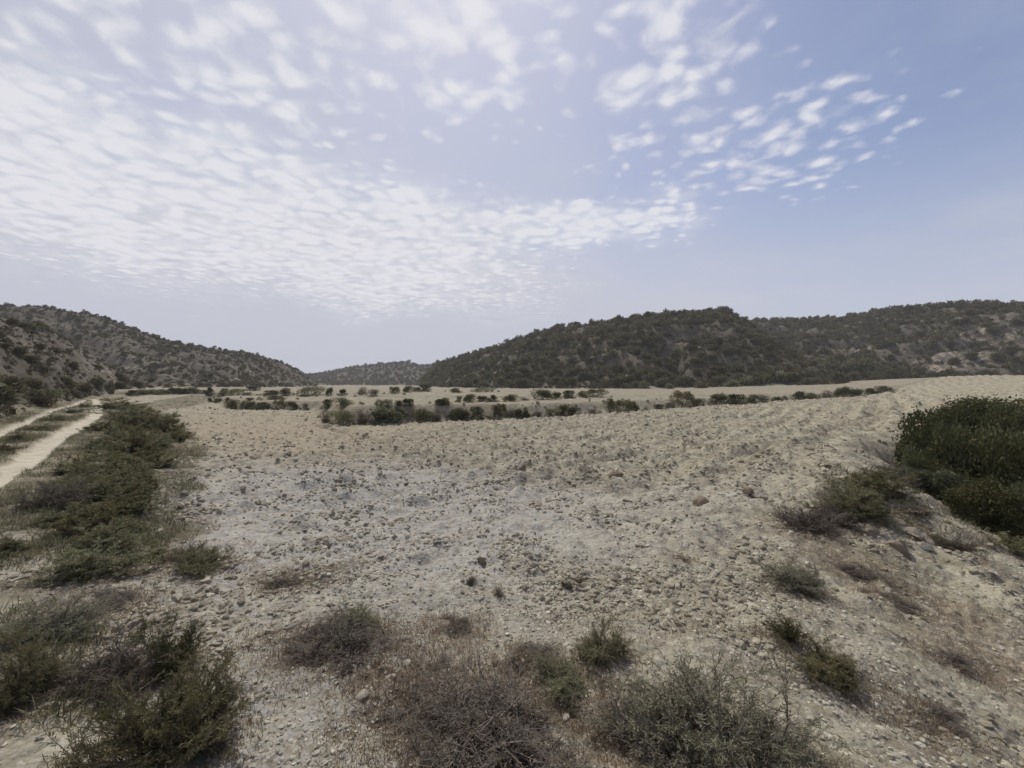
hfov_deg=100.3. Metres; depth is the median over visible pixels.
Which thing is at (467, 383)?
hill shrub
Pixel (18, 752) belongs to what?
ground
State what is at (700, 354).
hill shrub
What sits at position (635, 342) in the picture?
hill shrub
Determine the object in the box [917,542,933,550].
stone
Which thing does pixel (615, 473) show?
clod
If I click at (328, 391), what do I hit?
bank bush
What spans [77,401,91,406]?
verge shrub
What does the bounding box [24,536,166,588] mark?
shrub
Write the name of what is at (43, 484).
verge shrub
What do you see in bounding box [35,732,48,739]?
stone
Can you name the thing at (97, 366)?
hill shrub
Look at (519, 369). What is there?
hill shrub
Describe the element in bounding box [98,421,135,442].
verge shrub
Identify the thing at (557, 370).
hill shrub
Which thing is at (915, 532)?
rock
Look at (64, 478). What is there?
verge shrub
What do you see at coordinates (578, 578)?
weed
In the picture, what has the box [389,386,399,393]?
bank bush
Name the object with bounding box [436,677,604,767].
dry shrub
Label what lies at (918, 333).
hill shrub
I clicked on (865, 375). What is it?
hill shrub
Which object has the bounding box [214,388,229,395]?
bank bush
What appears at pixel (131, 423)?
verge shrub
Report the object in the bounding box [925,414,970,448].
bush
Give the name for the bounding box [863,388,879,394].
bank bush
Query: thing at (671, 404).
bank bush
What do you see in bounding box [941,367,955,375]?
hill shrub
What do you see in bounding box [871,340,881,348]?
hill shrub
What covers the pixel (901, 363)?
hill shrub
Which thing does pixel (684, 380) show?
hill shrub
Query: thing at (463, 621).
dry shrub
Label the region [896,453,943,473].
bush
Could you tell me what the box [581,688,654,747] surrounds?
dry shrub
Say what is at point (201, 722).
dry shrub
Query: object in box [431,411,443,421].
bank bush
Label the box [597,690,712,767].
dry shrub
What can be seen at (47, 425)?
verge shrub
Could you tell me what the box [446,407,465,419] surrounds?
bank bush
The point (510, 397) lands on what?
bank bush
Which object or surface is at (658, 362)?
hill shrub
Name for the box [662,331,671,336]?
hill shrub
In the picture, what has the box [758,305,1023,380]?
hill
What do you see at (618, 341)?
hill shrub
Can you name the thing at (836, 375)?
hill shrub
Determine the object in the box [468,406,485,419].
bank bush
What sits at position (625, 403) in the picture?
bank bush
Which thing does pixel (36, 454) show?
dirt track
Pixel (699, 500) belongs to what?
clod
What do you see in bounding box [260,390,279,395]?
bank bush
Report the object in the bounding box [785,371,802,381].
hill shrub
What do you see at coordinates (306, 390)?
bank bush
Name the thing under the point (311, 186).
sky
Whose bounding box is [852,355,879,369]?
green hill shrub
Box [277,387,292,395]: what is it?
bank bush
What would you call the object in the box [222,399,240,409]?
bank bush
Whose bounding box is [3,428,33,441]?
verge shrub
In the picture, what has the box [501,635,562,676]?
dry shrub
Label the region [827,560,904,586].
dry shrub
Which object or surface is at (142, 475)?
verge shrub
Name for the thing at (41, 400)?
hill shrub
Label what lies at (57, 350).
hill shrub
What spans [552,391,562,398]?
bank bush
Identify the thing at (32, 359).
hill shrub
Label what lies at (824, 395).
bank bush
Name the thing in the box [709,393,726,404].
bank bush
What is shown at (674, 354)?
hill shrub
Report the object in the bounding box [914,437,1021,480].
bush
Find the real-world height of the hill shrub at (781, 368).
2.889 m
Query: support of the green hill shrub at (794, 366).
on the hill at (619, 359)
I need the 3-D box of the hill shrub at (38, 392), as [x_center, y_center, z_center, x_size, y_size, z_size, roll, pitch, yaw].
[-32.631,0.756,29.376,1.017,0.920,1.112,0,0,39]
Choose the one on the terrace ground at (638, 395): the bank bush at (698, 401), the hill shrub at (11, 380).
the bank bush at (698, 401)
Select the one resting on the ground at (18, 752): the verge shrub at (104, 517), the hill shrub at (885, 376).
the verge shrub at (104, 517)
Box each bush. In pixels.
[124,390,140,395]
[136,389,151,394]
[145,389,165,394]
[168,387,183,392]
[180,389,192,392]
[183,387,201,392]
[203,387,215,395]
[213,398,221,402]
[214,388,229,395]
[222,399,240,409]
[225,388,245,395]
[239,400,249,409]
[245,385,261,390]
[245,401,255,407]
[252,402,271,409]
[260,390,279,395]
[261,395,288,399]
[273,399,286,409]
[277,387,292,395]
[282,401,298,409]
[296,386,325,395]
[319,412,329,422]
[322,399,332,408]
[324,409,356,424]
[325,387,333,395]
[331,397,354,408]
[339,389,345,394]
[353,408,369,424]
[355,387,367,394]
[363,405,404,425]
[366,389,379,395]
[375,399,393,407]
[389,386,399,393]
[394,400,402,406]
[396,408,408,416]
[402,385,415,392]
[402,397,414,407]
[405,407,439,422]
[420,384,431,391]
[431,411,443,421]
[433,399,445,404]
[440,397,452,405]
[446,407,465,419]
[449,387,462,392]
[454,409,471,419]
[463,394,476,402]
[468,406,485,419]
[470,388,495,391]
[476,395,488,401]
[486,395,500,401]
[491,403,500,416]
[495,403,506,416]
[500,394,518,400]
[512,408,523,417]
[518,397,530,400]
[522,411,530,417]
[528,389,554,399]
[532,412,544,415]
[545,408,560,415]
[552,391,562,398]
[558,404,571,415]
[562,390,576,398]
[567,406,578,415]
[576,391,588,397]
[586,388,608,396]
[604,397,616,411]
[613,399,634,412]
[627,402,639,410]
[652,404,664,408]
[665,402,676,407]
[669,390,695,406]
[691,398,707,405]
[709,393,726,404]
[721,394,747,404]
[742,393,764,403]
[758,395,771,402]
[770,396,783,400]
[788,391,812,399]
[804,392,823,398]
[821,390,832,397]
[833,386,852,397]
[843,387,864,396]
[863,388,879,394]
[871,385,898,392]
[874,465,932,493]
[890,399,1020,467]
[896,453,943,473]
[898,439,946,464]
[900,467,969,507]
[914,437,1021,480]
[919,420,1023,489]
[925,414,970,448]
[926,394,1023,420]
[937,474,1023,540]
[968,422,1023,459]
[976,394,1023,436]
[995,477,1023,539]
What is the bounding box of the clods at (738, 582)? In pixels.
[0,390,1023,767]
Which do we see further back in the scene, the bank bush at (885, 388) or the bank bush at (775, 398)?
the bank bush at (885, 388)
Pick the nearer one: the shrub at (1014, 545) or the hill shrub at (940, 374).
the shrub at (1014, 545)
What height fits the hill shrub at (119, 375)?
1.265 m
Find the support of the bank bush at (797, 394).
on the ploughed field
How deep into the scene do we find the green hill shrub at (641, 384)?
94.00 m
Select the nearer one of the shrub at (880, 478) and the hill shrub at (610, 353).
the shrub at (880, 478)
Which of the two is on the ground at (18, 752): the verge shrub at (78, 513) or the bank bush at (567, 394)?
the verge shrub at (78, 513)
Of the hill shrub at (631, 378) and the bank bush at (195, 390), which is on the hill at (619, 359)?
the hill shrub at (631, 378)
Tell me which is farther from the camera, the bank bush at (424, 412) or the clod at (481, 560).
the bank bush at (424, 412)
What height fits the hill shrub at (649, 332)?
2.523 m
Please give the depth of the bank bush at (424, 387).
66.08 m
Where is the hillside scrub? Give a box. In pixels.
[0,299,1023,414]
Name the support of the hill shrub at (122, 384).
on the hill at (109, 359)
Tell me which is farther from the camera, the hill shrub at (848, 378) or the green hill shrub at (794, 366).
the green hill shrub at (794, 366)
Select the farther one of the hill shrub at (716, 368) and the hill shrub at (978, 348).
the hill shrub at (978, 348)
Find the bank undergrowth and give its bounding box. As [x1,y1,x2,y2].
[185,390,904,425]
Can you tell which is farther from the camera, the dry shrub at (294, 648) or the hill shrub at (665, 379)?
the hill shrub at (665, 379)
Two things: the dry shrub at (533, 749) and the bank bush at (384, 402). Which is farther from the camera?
the bank bush at (384, 402)
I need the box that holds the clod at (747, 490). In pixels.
[741,486,753,494]
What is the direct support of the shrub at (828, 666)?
on the ground at (18, 752)
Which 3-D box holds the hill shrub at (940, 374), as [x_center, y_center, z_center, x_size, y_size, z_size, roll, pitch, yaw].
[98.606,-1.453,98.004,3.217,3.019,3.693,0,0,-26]
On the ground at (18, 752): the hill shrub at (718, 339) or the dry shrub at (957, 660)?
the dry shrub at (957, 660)
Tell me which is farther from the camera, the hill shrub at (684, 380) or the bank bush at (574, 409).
the hill shrub at (684, 380)
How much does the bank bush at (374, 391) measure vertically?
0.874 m
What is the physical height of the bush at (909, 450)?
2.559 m
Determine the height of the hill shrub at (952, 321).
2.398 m
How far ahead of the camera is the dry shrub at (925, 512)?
6.81 m
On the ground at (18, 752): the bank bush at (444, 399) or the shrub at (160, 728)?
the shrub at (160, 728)
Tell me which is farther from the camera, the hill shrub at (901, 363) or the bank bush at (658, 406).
the hill shrub at (901, 363)
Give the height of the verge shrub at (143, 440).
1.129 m
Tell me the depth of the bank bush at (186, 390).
65.21 m
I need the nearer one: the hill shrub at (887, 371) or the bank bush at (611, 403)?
the bank bush at (611, 403)
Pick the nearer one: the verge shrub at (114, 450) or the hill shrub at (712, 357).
the verge shrub at (114, 450)
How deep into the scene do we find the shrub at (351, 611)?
2.99 m
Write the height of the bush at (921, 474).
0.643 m
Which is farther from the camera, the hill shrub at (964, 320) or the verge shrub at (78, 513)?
the hill shrub at (964, 320)
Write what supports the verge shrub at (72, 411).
on the ground at (18, 752)
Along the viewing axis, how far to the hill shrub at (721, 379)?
93.33 m
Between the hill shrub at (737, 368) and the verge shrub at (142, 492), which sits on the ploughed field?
the verge shrub at (142, 492)
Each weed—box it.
[464,568,476,586]
[493,582,505,597]
[560,570,574,589]
[573,574,583,583]
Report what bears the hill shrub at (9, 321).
on the hill at (109, 359)
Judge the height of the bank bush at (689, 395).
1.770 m
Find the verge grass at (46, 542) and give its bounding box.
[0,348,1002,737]
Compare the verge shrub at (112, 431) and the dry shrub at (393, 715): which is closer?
the dry shrub at (393, 715)
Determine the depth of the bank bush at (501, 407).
30.09 m
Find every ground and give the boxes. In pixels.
[0,380,1023,767]
[114,377,939,415]
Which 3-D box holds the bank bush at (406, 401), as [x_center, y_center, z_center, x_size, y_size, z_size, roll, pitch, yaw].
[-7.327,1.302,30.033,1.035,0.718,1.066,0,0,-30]
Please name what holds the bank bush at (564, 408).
on the terrace ground at (638, 395)
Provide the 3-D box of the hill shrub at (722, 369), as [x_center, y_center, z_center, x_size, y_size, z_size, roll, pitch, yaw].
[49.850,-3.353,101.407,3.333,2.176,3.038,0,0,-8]
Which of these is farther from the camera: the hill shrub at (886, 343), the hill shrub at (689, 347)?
the hill shrub at (886, 343)
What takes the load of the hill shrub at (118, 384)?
on the hill at (109, 359)
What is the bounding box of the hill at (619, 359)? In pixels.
[417,313,832,388]
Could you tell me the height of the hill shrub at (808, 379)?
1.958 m
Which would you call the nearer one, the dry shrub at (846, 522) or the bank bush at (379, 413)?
the dry shrub at (846, 522)
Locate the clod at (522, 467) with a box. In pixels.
[519,465,525,470]
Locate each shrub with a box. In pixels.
[0,374,30,395]
[0,440,22,451]
[0,528,36,555]
[0,579,128,654]
[0,616,79,721]
[1,343,13,349]
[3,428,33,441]
[5,317,20,325]
[5,477,104,512]
[7,643,121,694]
[9,345,29,356]
[16,322,40,330]
[21,423,57,430]
[22,354,42,363]
[22,377,44,386]
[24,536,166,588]
[26,480,75,501]
[26,506,62,528]
[29,388,44,395]
[29,392,57,407]
[30,635,265,767]
[31,468,95,492]
[33,320,45,328]
[33,343,46,349]
[37,364,51,375]
[37,473,107,512]
[38,501,113,527]
[39,412,67,420]
[39,618,178,712]
[41,498,129,537]
[44,387,65,400]
[46,451,96,475]
[46,468,129,489]
[50,439,161,482]
[51,346,62,354]
[51,474,82,483]
[56,461,131,504]
[58,389,71,396]
[59,479,160,526]
[61,456,117,475]
[63,408,83,412]
[64,377,79,387]
[64,515,159,552]
[68,361,79,370]
[71,390,83,396]
[71,518,135,544]
[72,576,143,615]
[75,417,130,431]
[76,430,126,449]
[76,437,141,462]
[77,383,97,395]
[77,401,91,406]
[84,469,134,489]
[85,397,154,419]
[88,468,154,503]
[89,376,106,387]
[92,396,140,410]
[93,364,103,369]
[95,449,163,469]
[96,418,165,456]
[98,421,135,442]
[101,492,160,515]
[103,404,154,429]
[111,482,165,506]
[113,381,126,388]
[115,372,124,377]
[115,382,127,388]
[115,407,191,435]
[116,377,129,383]
[116,519,148,532]
[117,426,156,440]
[117,466,161,493]
[117,546,171,564]
[121,409,183,427]
[121,605,207,683]
[124,462,160,484]
[125,430,176,448]
[132,380,145,388]
[135,446,184,470]
[151,424,195,442]
[152,666,253,764]
[163,530,209,563]
[167,543,243,582]
[257,574,306,590]
[260,615,336,676]
[282,599,412,686]
[332,596,380,651]
[348,687,430,740]
[384,647,470,736]
[389,644,593,767]
[394,724,470,767]
[395,669,521,752]
[434,605,477,638]
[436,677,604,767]
[463,380,472,386]
[472,377,479,383]
[495,377,504,384]
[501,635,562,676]
[504,367,515,371]
[514,376,528,387]
[517,365,529,374]
[518,356,528,365]
[527,641,602,714]
[548,350,557,357]
[551,368,562,373]
[554,381,565,386]
[566,357,577,364]
[566,377,578,386]
[566,607,634,677]
[567,369,576,376]
[573,632,885,767]
[576,370,588,378]
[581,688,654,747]
[583,356,595,363]
[588,372,598,379]
[592,338,600,344]
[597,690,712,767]
[605,350,617,358]
[609,378,618,385]
[611,338,622,346]
[611,376,627,386]
[613,364,625,372]
[625,375,636,383]
[630,380,638,388]
[632,371,642,379]
[633,340,641,344]
[633,347,641,354]
[637,380,649,388]
[641,372,656,383]
[646,329,654,335]
[650,320,661,325]
[651,358,662,366]
[651,369,663,378]
[654,379,666,387]
[656,377,669,386]
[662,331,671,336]
[662,363,673,368]
[664,383,674,388]
[670,352,680,359]
[675,375,690,386]
[686,343,697,350]
[687,338,698,344]
[688,357,696,365]
[691,368,702,374]
[694,351,704,357]
[694,358,704,364]
[694,381,708,387]
[703,370,717,377]
[708,354,718,360]
[708,366,720,373]
[710,373,726,381]
[713,336,723,344]
[713,374,726,384]
[714,377,724,385]
[719,366,729,373]
[720,695,854,767]
[721,348,732,355]
[723,379,739,386]
[725,376,738,381]
[730,365,745,372]
[738,375,757,384]
[746,552,838,602]
[747,337,761,344]
[749,376,763,384]
[756,371,772,383]
[756,604,812,643]
[762,367,775,379]
[763,500,845,536]
[764,364,776,372]
[771,372,788,382]
[775,366,787,372]
[778,629,886,698]
[780,363,792,370]
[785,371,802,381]
[786,362,801,369]
[790,359,801,367]
[800,377,818,384]
[803,372,818,377]
[803,491,873,527]
[807,366,819,374]
[812,377,821,383]
[812,474,918,526]
[813,356,828,360]
[816,358,839,370]
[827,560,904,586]
[829,371,845,382]
[831,352,850,362]
[837,378,847,383]
[838,360,860,369]
[838,469,923,500]
[840,376,851,382]
[843,577,932,614]
[848,370,860,380]
[848,458,922,487]
[852,353,864,359]
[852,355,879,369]
[861,371,871,379]
[864,350,878,356]
[867,376,882,379]
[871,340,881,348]
[879,369,894,377]
[880,340,896,346]
[880,373,892,379]
[882,369,901,378]
[896,502,933,520]
[897,361,907,367]
[904,695,984,745]
[908,373,921,378]
[910,365,924,372]
[912,330,926,337]
[925,645,987,678]
[928,526,990,554]
[930,371,948,376]
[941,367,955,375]
[946,319,958,325]
[946,340,959,348]
[948,357,961,365]
[957,317,970,324]
[961,307,975,316]
[965,351,978,360]
[969,340,986,347]
[972,345,986,351]
[974,370,992,374]
[985,327,1004,334]
[985,527,1023,556]
[987,304,998,310]
[988,352,1002,360]
[996,352,1009,361]
[1002,361,1020,370]
[1003,345,1022,354]
[1011,360,1023,364]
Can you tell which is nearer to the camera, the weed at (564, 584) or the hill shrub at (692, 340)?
the weed at (564, 584)
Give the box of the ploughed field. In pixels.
[123,375,1023,648]
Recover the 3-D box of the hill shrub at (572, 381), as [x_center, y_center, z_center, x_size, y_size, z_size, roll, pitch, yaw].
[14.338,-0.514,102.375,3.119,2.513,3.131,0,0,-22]
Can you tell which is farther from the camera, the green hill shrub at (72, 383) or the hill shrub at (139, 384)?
the hill shrub at (139, 384)
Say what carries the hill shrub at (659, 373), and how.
on the hill at (619, 359)
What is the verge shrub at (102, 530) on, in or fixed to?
on the ground at (18, 752)
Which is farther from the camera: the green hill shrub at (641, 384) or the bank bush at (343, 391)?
the green hill shrub at (641, 384)
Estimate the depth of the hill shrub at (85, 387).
48.80 m
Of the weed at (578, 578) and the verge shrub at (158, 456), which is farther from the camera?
the verge shrub at (158, 456)
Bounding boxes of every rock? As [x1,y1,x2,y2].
[849,523,879,536]
[881,539,911,559]
[882,516,906,528]
[902,527,935,546]
[917,553,935,562]
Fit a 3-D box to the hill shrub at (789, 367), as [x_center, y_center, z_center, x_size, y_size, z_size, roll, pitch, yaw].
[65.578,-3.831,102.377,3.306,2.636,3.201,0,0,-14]
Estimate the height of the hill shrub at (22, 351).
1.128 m
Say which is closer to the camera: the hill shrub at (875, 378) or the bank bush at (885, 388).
the bank bush at (885, 388)
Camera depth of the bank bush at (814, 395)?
45.51 m
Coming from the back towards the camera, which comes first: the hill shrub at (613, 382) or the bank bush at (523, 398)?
the hill shrub at (613, 382)
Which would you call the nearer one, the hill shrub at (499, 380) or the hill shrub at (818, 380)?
the hill shrub at (818, 380)
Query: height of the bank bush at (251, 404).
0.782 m
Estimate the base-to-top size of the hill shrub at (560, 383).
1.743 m
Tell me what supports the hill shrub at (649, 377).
on the hill at (619, 359)
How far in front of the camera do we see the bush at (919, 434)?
12.89 m
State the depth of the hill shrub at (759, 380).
89.42 m
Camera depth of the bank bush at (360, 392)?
47.68 m
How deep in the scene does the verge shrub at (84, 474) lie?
6.97 m
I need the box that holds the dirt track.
[0,394,204,487]
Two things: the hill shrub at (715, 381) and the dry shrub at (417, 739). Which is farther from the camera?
the hill shrub at (715, 381)
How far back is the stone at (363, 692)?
2.26 m
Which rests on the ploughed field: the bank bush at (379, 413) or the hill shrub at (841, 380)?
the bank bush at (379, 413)
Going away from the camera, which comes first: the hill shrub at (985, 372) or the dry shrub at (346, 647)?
the dry shrub at (346, 647)
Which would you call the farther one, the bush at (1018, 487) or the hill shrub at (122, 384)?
the hill shrub at (122, 384)
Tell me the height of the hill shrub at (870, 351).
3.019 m
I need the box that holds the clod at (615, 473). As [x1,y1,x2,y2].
[608,470,622,478]
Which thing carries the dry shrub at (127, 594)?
on the ground at (18, 752)
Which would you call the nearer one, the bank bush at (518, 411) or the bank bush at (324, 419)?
the bank bush at (324, 419)
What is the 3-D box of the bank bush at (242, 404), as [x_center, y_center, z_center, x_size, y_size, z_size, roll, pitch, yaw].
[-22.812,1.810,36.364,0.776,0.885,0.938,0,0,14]
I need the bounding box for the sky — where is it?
[0,0,1023,373]
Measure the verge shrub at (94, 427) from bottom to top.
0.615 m
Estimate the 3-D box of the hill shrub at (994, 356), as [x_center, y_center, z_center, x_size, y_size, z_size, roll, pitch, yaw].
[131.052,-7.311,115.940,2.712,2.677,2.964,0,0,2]
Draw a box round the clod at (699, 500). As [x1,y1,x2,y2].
[692,495,708,506]
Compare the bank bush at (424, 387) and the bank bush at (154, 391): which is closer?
the bank bush at (154, 391)
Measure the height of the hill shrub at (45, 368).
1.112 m
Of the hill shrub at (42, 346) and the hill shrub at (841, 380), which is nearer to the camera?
the hill shrub at (42, 346)
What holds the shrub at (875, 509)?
on the ploughed field
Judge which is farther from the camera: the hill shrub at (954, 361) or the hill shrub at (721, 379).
the hill shrub at (954, 361)
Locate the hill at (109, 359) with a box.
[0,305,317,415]
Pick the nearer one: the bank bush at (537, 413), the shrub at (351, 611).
the shrub at (351, 611)
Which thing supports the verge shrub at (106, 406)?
on the ground at (18, 752)
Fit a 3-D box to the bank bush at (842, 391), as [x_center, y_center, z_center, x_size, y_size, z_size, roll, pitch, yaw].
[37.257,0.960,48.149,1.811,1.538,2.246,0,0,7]
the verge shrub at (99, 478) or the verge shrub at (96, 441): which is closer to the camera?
the verge shrub at (99, 478)
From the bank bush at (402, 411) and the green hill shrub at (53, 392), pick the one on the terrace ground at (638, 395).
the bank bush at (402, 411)
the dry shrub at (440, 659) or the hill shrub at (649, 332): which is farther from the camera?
the hill shrub at (649, 332)
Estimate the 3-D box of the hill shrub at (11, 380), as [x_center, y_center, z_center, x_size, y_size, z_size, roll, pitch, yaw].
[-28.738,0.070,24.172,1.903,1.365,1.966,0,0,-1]
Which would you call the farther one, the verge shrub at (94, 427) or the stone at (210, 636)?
the verge shrub at (94, 427)
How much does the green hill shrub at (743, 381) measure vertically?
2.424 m
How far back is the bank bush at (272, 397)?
38.90 m
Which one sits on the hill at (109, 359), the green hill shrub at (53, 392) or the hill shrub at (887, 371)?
the green hill shrub at (53, 392)
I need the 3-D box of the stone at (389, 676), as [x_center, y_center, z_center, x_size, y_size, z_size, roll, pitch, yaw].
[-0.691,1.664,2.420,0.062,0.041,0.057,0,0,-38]
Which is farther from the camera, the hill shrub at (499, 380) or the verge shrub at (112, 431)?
the hill shrub at (499, 380)
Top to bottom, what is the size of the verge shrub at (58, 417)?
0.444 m
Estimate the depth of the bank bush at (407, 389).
58.86 m
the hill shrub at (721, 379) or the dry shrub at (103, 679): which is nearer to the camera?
the dry shrub at (103, 679)
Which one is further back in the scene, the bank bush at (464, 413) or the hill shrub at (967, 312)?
the hill shrub at (967, 312)
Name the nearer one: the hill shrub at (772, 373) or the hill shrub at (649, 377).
the hill shrub at (772, 373)
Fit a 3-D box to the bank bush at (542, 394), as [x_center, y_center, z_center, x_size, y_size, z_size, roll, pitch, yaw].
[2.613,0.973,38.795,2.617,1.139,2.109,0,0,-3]
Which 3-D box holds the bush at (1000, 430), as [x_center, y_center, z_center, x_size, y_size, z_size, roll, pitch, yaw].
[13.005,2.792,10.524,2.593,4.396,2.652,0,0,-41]
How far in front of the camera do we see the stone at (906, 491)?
7.52 m
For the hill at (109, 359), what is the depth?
119.49 m
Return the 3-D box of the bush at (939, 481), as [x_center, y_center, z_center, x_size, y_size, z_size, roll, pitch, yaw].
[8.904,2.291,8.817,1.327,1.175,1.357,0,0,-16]
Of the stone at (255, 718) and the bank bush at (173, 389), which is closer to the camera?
the stone at (255, 718)
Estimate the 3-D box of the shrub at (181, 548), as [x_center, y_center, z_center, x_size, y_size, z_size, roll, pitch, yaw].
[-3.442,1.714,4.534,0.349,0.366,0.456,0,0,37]
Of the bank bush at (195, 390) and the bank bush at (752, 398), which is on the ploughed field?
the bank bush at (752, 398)
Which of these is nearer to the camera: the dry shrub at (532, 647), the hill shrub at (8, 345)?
the dry shrub at (532, 647)
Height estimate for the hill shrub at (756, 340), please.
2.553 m
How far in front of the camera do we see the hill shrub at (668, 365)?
113.93 m
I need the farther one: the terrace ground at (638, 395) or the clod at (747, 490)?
the terrace ground at (638, 395)
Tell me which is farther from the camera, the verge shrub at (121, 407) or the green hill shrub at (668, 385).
the green hill shrub at (668, 385)
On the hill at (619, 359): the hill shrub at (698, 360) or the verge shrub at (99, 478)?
the hill shrub at (698, 360)
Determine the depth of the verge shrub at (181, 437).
14.53 m
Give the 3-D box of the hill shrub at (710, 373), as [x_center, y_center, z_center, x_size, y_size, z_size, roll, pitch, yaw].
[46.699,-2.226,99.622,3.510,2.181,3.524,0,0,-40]
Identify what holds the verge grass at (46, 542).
on the ground at (18, 752)
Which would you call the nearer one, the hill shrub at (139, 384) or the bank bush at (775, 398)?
the bank bush at (775, 398)
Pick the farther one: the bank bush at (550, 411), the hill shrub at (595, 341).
the hill shrub at (595, 341)
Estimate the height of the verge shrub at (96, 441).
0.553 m
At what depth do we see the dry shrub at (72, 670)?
2.44 m
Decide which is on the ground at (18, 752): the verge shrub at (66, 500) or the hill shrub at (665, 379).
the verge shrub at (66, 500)
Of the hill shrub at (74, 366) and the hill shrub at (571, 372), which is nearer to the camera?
the hill shrub at (74, 366)
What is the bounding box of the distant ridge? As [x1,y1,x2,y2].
[312,363,429,385]
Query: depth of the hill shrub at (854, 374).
111.79 m
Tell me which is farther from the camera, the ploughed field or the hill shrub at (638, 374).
the hill shrub at (638, 374)
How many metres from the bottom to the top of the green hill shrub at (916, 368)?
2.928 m
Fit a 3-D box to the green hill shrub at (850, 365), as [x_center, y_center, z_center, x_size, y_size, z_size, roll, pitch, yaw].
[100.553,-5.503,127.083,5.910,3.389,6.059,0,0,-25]
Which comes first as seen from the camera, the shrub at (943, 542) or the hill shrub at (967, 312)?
the shrub at (943, 542)
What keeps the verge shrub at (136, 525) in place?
on the ground at (18, 752)
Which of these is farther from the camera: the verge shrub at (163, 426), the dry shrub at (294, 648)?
the verge shrub at (163, 426)
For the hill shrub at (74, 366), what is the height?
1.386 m
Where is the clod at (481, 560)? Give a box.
[477,556,485,564]
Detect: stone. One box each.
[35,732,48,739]
[139,506,152,515]
[201,635,212,641]
[208,640,222,645]
[251,716,260,723]
[355,689,369,700]
[385,673,395,679]
[402,659,410,666]
[562,714,568,721]
[893,489,913,499]
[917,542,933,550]
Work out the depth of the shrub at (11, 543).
4.39 m
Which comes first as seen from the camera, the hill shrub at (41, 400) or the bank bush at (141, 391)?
the hill shrub at (41, 400)
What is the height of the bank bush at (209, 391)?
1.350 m
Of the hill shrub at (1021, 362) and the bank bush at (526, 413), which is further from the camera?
the hill shrub at (1021, 362)
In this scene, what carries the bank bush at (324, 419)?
on the ploughed field
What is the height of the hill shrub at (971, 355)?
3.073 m
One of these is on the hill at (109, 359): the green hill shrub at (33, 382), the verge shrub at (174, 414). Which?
the green hill shrub at (33, 382)
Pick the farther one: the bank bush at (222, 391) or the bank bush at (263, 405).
the bank bush at (222, 391)
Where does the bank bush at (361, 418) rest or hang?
on the ploughed field
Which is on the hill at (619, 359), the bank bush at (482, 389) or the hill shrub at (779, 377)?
the hill shrub at (779, 377)
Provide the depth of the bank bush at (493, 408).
30.11 m
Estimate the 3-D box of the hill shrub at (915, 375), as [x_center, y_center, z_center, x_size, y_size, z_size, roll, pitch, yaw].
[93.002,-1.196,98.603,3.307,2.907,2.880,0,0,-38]
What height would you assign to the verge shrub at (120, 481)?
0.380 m
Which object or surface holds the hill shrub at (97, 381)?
on the hill at (109, 359)
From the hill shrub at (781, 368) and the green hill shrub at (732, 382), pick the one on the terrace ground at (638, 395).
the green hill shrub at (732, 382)
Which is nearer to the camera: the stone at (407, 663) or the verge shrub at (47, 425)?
the stone at (407, 663)
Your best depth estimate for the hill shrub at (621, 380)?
100.04 m
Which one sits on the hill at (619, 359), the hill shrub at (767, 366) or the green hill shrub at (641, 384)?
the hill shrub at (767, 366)
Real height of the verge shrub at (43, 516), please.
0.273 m
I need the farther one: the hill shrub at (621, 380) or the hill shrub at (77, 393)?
the hill shrub at (621, 380)
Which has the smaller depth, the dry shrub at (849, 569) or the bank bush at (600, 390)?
the dry shrub at (849, 569)
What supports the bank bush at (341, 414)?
on the ploughed field
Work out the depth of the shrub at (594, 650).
2.63 m
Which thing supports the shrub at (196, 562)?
on the ground at (18, 752)
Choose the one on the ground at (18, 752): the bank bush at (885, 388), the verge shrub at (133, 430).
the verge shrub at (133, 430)
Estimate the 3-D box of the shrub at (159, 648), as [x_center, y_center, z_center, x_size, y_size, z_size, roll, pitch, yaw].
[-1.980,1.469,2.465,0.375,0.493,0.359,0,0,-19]
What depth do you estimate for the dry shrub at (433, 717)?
2.15 m
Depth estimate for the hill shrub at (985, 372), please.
105.47 m
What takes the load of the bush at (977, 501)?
on the ground at (18, 752)
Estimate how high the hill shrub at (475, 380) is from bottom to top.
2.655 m
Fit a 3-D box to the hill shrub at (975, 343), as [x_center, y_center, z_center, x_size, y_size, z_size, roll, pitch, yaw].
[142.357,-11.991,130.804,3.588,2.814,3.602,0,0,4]
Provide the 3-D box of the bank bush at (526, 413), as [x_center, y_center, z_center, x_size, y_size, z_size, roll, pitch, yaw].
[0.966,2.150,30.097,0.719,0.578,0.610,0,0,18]
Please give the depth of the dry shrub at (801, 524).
6.16 m
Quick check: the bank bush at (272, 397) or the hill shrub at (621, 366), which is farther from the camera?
the hill shrub at (621, 366)
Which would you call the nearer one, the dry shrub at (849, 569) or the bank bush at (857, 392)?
the dry shrub at (849, 569)
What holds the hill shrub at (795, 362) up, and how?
on the hill at (619, 359)
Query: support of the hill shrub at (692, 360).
on the hill at (619, 359)

